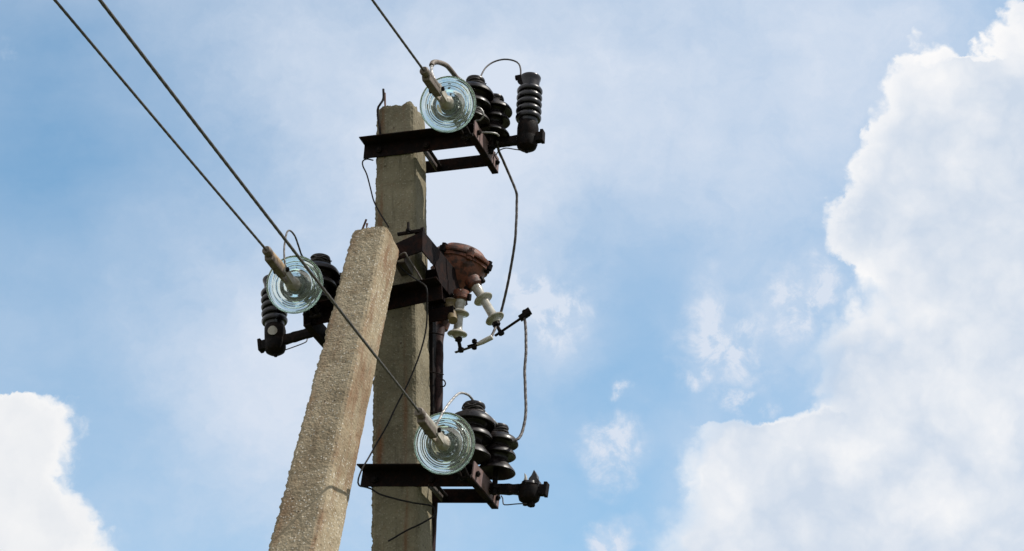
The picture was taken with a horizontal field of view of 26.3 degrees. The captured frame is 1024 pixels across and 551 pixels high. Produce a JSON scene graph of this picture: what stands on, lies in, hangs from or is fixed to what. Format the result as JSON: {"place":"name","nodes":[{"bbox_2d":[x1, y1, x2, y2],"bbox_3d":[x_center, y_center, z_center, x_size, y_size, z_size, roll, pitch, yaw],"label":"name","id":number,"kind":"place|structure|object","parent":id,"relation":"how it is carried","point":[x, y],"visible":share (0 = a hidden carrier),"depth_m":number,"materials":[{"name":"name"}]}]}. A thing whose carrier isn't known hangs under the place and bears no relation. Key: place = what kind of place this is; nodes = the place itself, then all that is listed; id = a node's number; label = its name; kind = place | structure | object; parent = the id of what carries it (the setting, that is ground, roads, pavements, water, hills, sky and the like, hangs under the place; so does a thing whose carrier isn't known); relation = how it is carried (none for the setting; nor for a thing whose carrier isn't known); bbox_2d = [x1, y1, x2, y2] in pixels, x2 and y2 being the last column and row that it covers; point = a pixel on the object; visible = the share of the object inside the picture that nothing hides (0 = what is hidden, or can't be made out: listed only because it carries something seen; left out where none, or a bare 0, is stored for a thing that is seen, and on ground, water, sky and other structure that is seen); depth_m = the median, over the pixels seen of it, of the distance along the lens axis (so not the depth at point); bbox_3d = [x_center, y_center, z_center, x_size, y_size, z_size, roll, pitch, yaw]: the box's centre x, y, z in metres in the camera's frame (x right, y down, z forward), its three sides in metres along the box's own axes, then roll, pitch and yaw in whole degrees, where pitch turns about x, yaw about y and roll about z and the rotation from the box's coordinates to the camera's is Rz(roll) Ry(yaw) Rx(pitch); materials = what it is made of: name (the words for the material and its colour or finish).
{"place":"outdoors","nodes":[
{"label":"outdoors","id":0,"kind":"place"},
{"bbox_2d":[53,0,266,249],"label":"line wire","id":1,"kind":"object","parent":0,"point":[154,117],"visible":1,"depth_m":8.23,"materials":[{"name":"black metal"}]},
{"bbox_2d":[262,246,299,290],"bbox_3d":[-0.989,-0.032,9.351,0.068,0.074,0.358,-7,-29,13],"label":"dead end clamp","id":2,"kind":"object","parent":1,"relation":"attached to","point":[279,268],"visible":1,"depth_m":9.32,"materials":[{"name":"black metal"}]},
{"bbox_2d":[283,230,302,263],"bbox_3d":[-0.965,-0.048,9.684,0.043,0.304,0.414,-3,-28,6],"label":"jumper wire","id":3,"kind":"object","parent":2,"relation":"attached to","point":[292,232],"visible":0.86,"depth_m":9.67,"materials":[{"name":"silver metal"}]},
{"bbox_2d":[0,0,1023,550],"label":"sky","id":4,"kind":"structure","parent":0,"point":[768,267],"materials":[{"name":"blue"}]},
{"label":"ground","id":5,"kind":"structure","parent":0,"visible":0},
{"bbox_2d":[268,219,398,550],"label":"utility pole","id":6,"kind":"object","parent":5,"relation":"on","point":[311,516],"visible":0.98,"depth_m":8.75,"materials":[{"name":"concrete"}]},
{"bbox_2d":[371,88,432,550],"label":"utility pole","id":7,"kind":"object","parent":5,"relation":"on","point":[400,193],"visible":0.7,"depth_m":9.55,"materials":[{"name":"concrete"}]},
{"bbox_2d":[303,277,454,347],"bbox_3d":[-0.584,0.192,9.781,0.644,0.154,0.354,-8,-29,15],"label":"crossarm","id":8,"kind":"object","parent":7,"relation":"attached to","point":[408,294],"visible":0.45,"depth_m":9.69,"materials":[{"name":"metal"}]},
{"bbox_2d":[257,275,312,356],"bbox_3d":[-1.005,0.178,9.999,0.318,0.412,0.120,-8,-29,15],"label":"surge arrester","id":9,"kind":"object","parent":8,"relation":"attached to","point":[277,338],"visible":0.74,"depth_m":9.95,"materials":[{"name":"black ceramic"}]},
{"bbox_2d":[308,304,322,318],"bbox_3d":[-0.893,0.119,9.664,0.060,0.102,0.119,-15,-31,26],"label":"shackle link","id":10,"kind":"object","parent":8,"relation":"attached to","point":[312,315],"visible":0.42,"depth_m":9.67,"materials":[{"name":"black metal"}]},
{"bbox_2d":[266,255,322,313],"bbox_3d":[-0.938,0.043,9.519,0.205,0.245,0.204,19,-33,-31],"label":"glass insulator","id":11,"kind":"object","parent":10,"relation":"attached to","point":[305,296],"visible":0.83,"depth_m":9.52,"materials":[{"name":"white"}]},
{"bbox_2d":[310,253,339,324],"bbox_3d":[-0.875,0.065,9.835,0.190,0.342,0.190,18,-30,-27],"label":"pin insulator","id":12,"kind":"object","parent":8,"relation":"attached to","point":[328,270],"visible":0.5,"depth_m":9.82,"materials":[{"name":"brown ceramic"}]},
{"bbox_2d":[328,273,340,322],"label":"pin insulator","id":13,"kind":"object","parent":8,"relation":"attached to","point":[333,294],"visible":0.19,"depth_m":9.87,"materials":[{"name":"brown ceramic"}]},
{"bbox_2d":[357,262,435,541],"bbox_3d":[-0.483,0.517,9.390,0.325,1.304,0.106,-5,-28,10],"label":"loose wire","id":14,"kind":"object","parent":7,"relation":"attached to","point":[424,285],"visible":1,"depth_m":9.35,"materials":[{"name":"black metal"}]},
{"bbox_2d":[357,461,500,508],"bbox_3d":[-0.354,0.898,9.324,0.552,0.140,0.354,-8,-29,15],"label":"crossarm","id":15,"kind":"object","parent":7,"relation":"attached to","point":[479,481],"visible":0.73,"depth_m":9.27,"materials":[{"name":"metal"}]},
{"bbox_2d":[457,466,470,480],"bbox_3d":[-0.223,0.773,9.078,0.060,0.120,0.119,-16,-32,27],"label":"shackle link","id":16,"kind":"object","parent":15,"relation":"attached to","point":[461,477],"visible":0.42,"depth_m":9.08,"materials":[{"name":"black metal"}]},
{"bbox_2d":[414,412,474,474],"bbox_3d":[-0.270,0.689,8.937,0.205,0.245,0.204,19,-33,-31],"label":"glass insulator","id":17,"kind":"object","parent":16,"relation":"attached to","point":[457,455],"visible":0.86,"depth_m":8.94,"materials":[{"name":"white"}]},
{"bbox_2d":[414,407,450,450],"bbox_3d":[-0.321,0.614,8.770,0.068,0.071,0.358,-7,-29,13],"label":"dead end clamp","id":18,"kind":"object","parent":17,"relation":"attached to","point":[431,429],"visible":1,"depth_m":8.74,"materials":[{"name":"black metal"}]},
{"bbox_2d":[98,0,419,411],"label":"line wire","id":19,"kind":"object","parent":18,"relation":"attached to","point":[168,88],"visible":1,"depth_m":6.99,"materials":[{"name":"black metal"}]},
{"bbox_2d":[455,400,495,480],"bbox_3d":[-0.175,0.702,9.247,0.197,0.354,0.197,25,-32,-34],"label":"pin insulator","id":20,"kind":"object","parent":15,"relation":"attached to","point":[477,418],"visible":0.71,"depth_m":9.23,"materials":[{"name":"brown ceramic"}]},
{"bbox_2d":[436,392,497,424],"bbox_3d":[-0.192,0.609,9.158,0.060,0.298,0.537,-16,-32,27],"label":"jumper wire","id":21,"kind":"object","parent":20,"relation":"attached to","point":[450,401],"visible":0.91,"depth_m":9.09,"materials":[{"name":"metal"}]},
{"bbox_2d":[479,423,517,494],"bbox_3d":[-0.065,0.784,9.319,0.177,0.317,0.177,20,-31,-28],"label":"pin insulator","id":22,"kind":"object","parent":15,"relation":"attached to","point":[501,447],"visible":0.85,"depth_m":9.29,"materials":[{"name":"brown ceramic"}]},
{"bbox_2d":[489,470,549,507],"bbox_3d":[0.015,0.913,9.257,0.301,0.161,0.097,-13,-31,23],"label":"surge arrester","id":23,"kind":"object","parent":15,"relation":"attached to","point":[531,491],"visible":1,"depth_m":9.20,"materials":[{"name":"black metal"}]},
{"bbox_2d":[501,495,526,504],"bbox_3d":[0.006,0.947,9.247,0.013,0.084,0.156,24,-36,-38],"label":"earth lead","id":24,"kind":"object","parent":23,"relation":"attached to","point":[511,504],"visible":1,"depth_m":9.24,"materials":[{"name":"metal"}]},
{"bbox_2d":[359,120,499,173],"bbox_3d":[-0.378,-0.558,10.107,0.586,0.104,0.354,-8,-29,15],"label":"crossarm","id":25,"kind":"object","parent":7,"relation":"attached to","point":[427,141],"visible":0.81,"depth_m":10.05,"materials":[{"name":"metal"}]},
{"bbox_2d":[361,159,388,227],"bbox_3d":[-0.637,-0.389,9.980,0.095,0.444,0.178,17,-32,-29],"label":"loose wire","id":26,"kind":"object","parent":25,"relation":"attached to","point":[371,191],"visible":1,"depth_m":9.95,"materials":[{"name":"black metal"}]},
{"bbox_2d":[459,125,473,139],"bbox_3d":[-0.230,-0.683,9.854,0.060,0.095,0.120,-17,-32,29],"label":"shackle link","id":27,"kind":"object","parent":25,"relation":"attached to","point":[468,135],"visible":0.42,"depth_m":9.87,"materials":[{"name":"black metal"}]},
{"bbox_2d":[420,76,475,132],"bbox_3d":[-0.278,-0.756,9.709,0.205,0.245,0.204,19,-33,-31],"label":"glass insulator","id":28,"kind":"object","parent":27,"relation":"attached to","point":[458,115],"visible":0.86,"depth_m":9.71,"materials":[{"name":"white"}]},
{"bbox_2d":[420,67,453,109],"bbox_3d":[-0.331,-0.819,9.534,0.069,0.101,0.360,-8,-29,14],"label":"dead end clamp","id":29,"kind":"object","parent":28,"relation":"attached to","point":[435,87],"visible":1,"depth_m":9.51,"materials":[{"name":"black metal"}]},
{"bbox_2d":[371,0,424,70],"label":"line wire","id":30,"kind":"object","parent":29,"relation":"attached to","point":[398,35],"visible":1,"depth_m":9.11,"materials":[{"name":"black metal"}]},
{"bbox_2d":[465,75,493,141],"bbox_3d":[-0.183,-0.760,10.027,0.187,0.336,0.187,5,-26,3],"label":"pin insulator","id":31,"kind":"object","parent":25,"relation":"attached to","point":[483,92],"visible":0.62,"depth_m":10.01,"materials":[{"name":"brown ceramic"}]},
{"bbox_2d":[429,59,461,78],"bbox_3d":[-0.299,-0.919,9.937,0.039,0.150,0.377,-11,-30,19],"label":"jumper wire","id":32,"kind":"object","parent":31,"relation":"attached to","point":[448,67],"visible":0.88,"depth_m":9.90,"materials":[{"name":"silver metal"}]},
{"bbox_2d":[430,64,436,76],"bbox_3d":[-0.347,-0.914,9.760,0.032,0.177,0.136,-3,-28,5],"label":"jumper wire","id":33,"kind":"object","parent":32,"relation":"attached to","point":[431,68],"visible":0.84,"depth_m":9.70,"materials":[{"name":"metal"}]},
{"bbox_2d":[475,107,483,121],"bbox_3d":[-0.148,-0.735,9.949,0.048,0.058,0.041,-6,-29,12],"label":"tie loop","id":34,"kind":"object","parent":25,"relation":"attached to","point":[482,117],"visible":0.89,"depth_m":9.94,"materials":[{"name":"metal"}]},
{"bbox_2d":[481,131,499,136],"bbox_3d":[-0.100,-0.646,9.956,0.097,0.013,0.030,8,-29,-14],"label":"tie loop","id":35,"kind":"object","parent":25,"relation":"attached to","point":[497,134],"visible":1,"depth_m":9.95,"materials":[{"name":"metal"}]},
{"bbox_2d":[480,93,511,154],"bbox_3d":[-0.087,-0.696,10.101,0.170,0.305,0.170,-1,-27,11],"label":"pin insulator","id":36,"kind":"object","parent":25,"relation":"attached to","point":[499,115],"visible":0.73,"depth_m":10.07,"materials":[{"name":"brown ceramic"}]},
{"bbox_2d":[491,141,517,335],"bbox_3d":[-0.038,-0.138,9.973,0.122,0.945,0.282,5,-28,-9],"label":"jumper wire","id":37,"kind":"object","parent":25,"relation":"hanging from","point":[515,231],"visible":0.98,"depth_m":9.97,"materials":[{"name":"black metal"}]},
{"bbox_2d":[487,72,544,152],"bbox_3d":[0.005,-0.736,10.126,0.300,0.418,0.120,-8,-29,15],"label":"surge arrester","id":38,"kind":"object","parent":25,"relation":"attached to","point":[529,137],"visible":1,"depth_m":10.06,"materials":[{"name":"black ceramic"}]},
{"bbox_2d":[480,58,521,75],"bbox_3d":[-0.058,-0.957,10.210,0.203,0.160,0.049,5,-28,-9],"label":"arrester lead","id":39,"kind":"object","parent":38,"relation":"attached to","point":[501,60],"visible":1,"depth_m":10.24,"materials":[{"name":"metal"}]},
{"bbox_2d":[494,148,521,154],"bbox_3d":[-0.017,-0.572,10.066,0.170,0.065,0.012,-24,-36,37],"label":"earth lead","id":40,"kind":"object","parent":38,"relation":"attached to","point":[507,148],"visible":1,"depth_m":10.08,"materials":[{"name":"metal"}]},
{"bbox_2d":[395,222,467,305],"bbox_3d":[-0.365,-0.003,9.891,0.148,0.326,0.590,-11,-30,20],"label":"strut bracket","id":41,"kind":"object","parent":7,"relation":"attached to","point":[443,271],"visible":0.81,"depth_m":9.74,"materials":[{"name":"metal"}]},
{"bbox_2d":[430,242,531,352],"bbox_3d":[-0.179,0.091,9.963,0.315,0.608,0.509,19,-33,-32],"label":"cable terminal","id":42,"kind":"object","parent":41,"relation":"attached to","point":[472,266],"visible":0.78,"depth_m":9.91,"materials":[{"name":"ceramic"}]},
{"bbox_2d":[511,317,527,441],"bbox_3d":[0.046,0.443,9.531,0.051,0.715,0.247,-6,-29,11],"label":"jumper wire","id":43,"kind":"object","parent":42,"relation":"hanging from","point":[525,386],"visible":1,"depth_m":9.53,"materials":[{"name":"grey metal"}]},
{"bbox_2d":[428,302,444,415],"bbox_3d":[-0.338,0.349,9.748,0.088,0.858,0.110,0,-28,0],"label":"cable bracket","id":44,"kind":"object","parent":7,"relation":"attached to","point":[432,351],"visible":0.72,"depth_m":9.74,"materials":[{"name":"black metal"}]},
{"bbox_2d":[432,324,444,550],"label":"supply cable","id":45,"kind":"object","parent":44,"relation":"attached to","point":[440,328],"visible":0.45,"depth_m":9.70,"materials":[{"name":"black rubber"}]}
]}

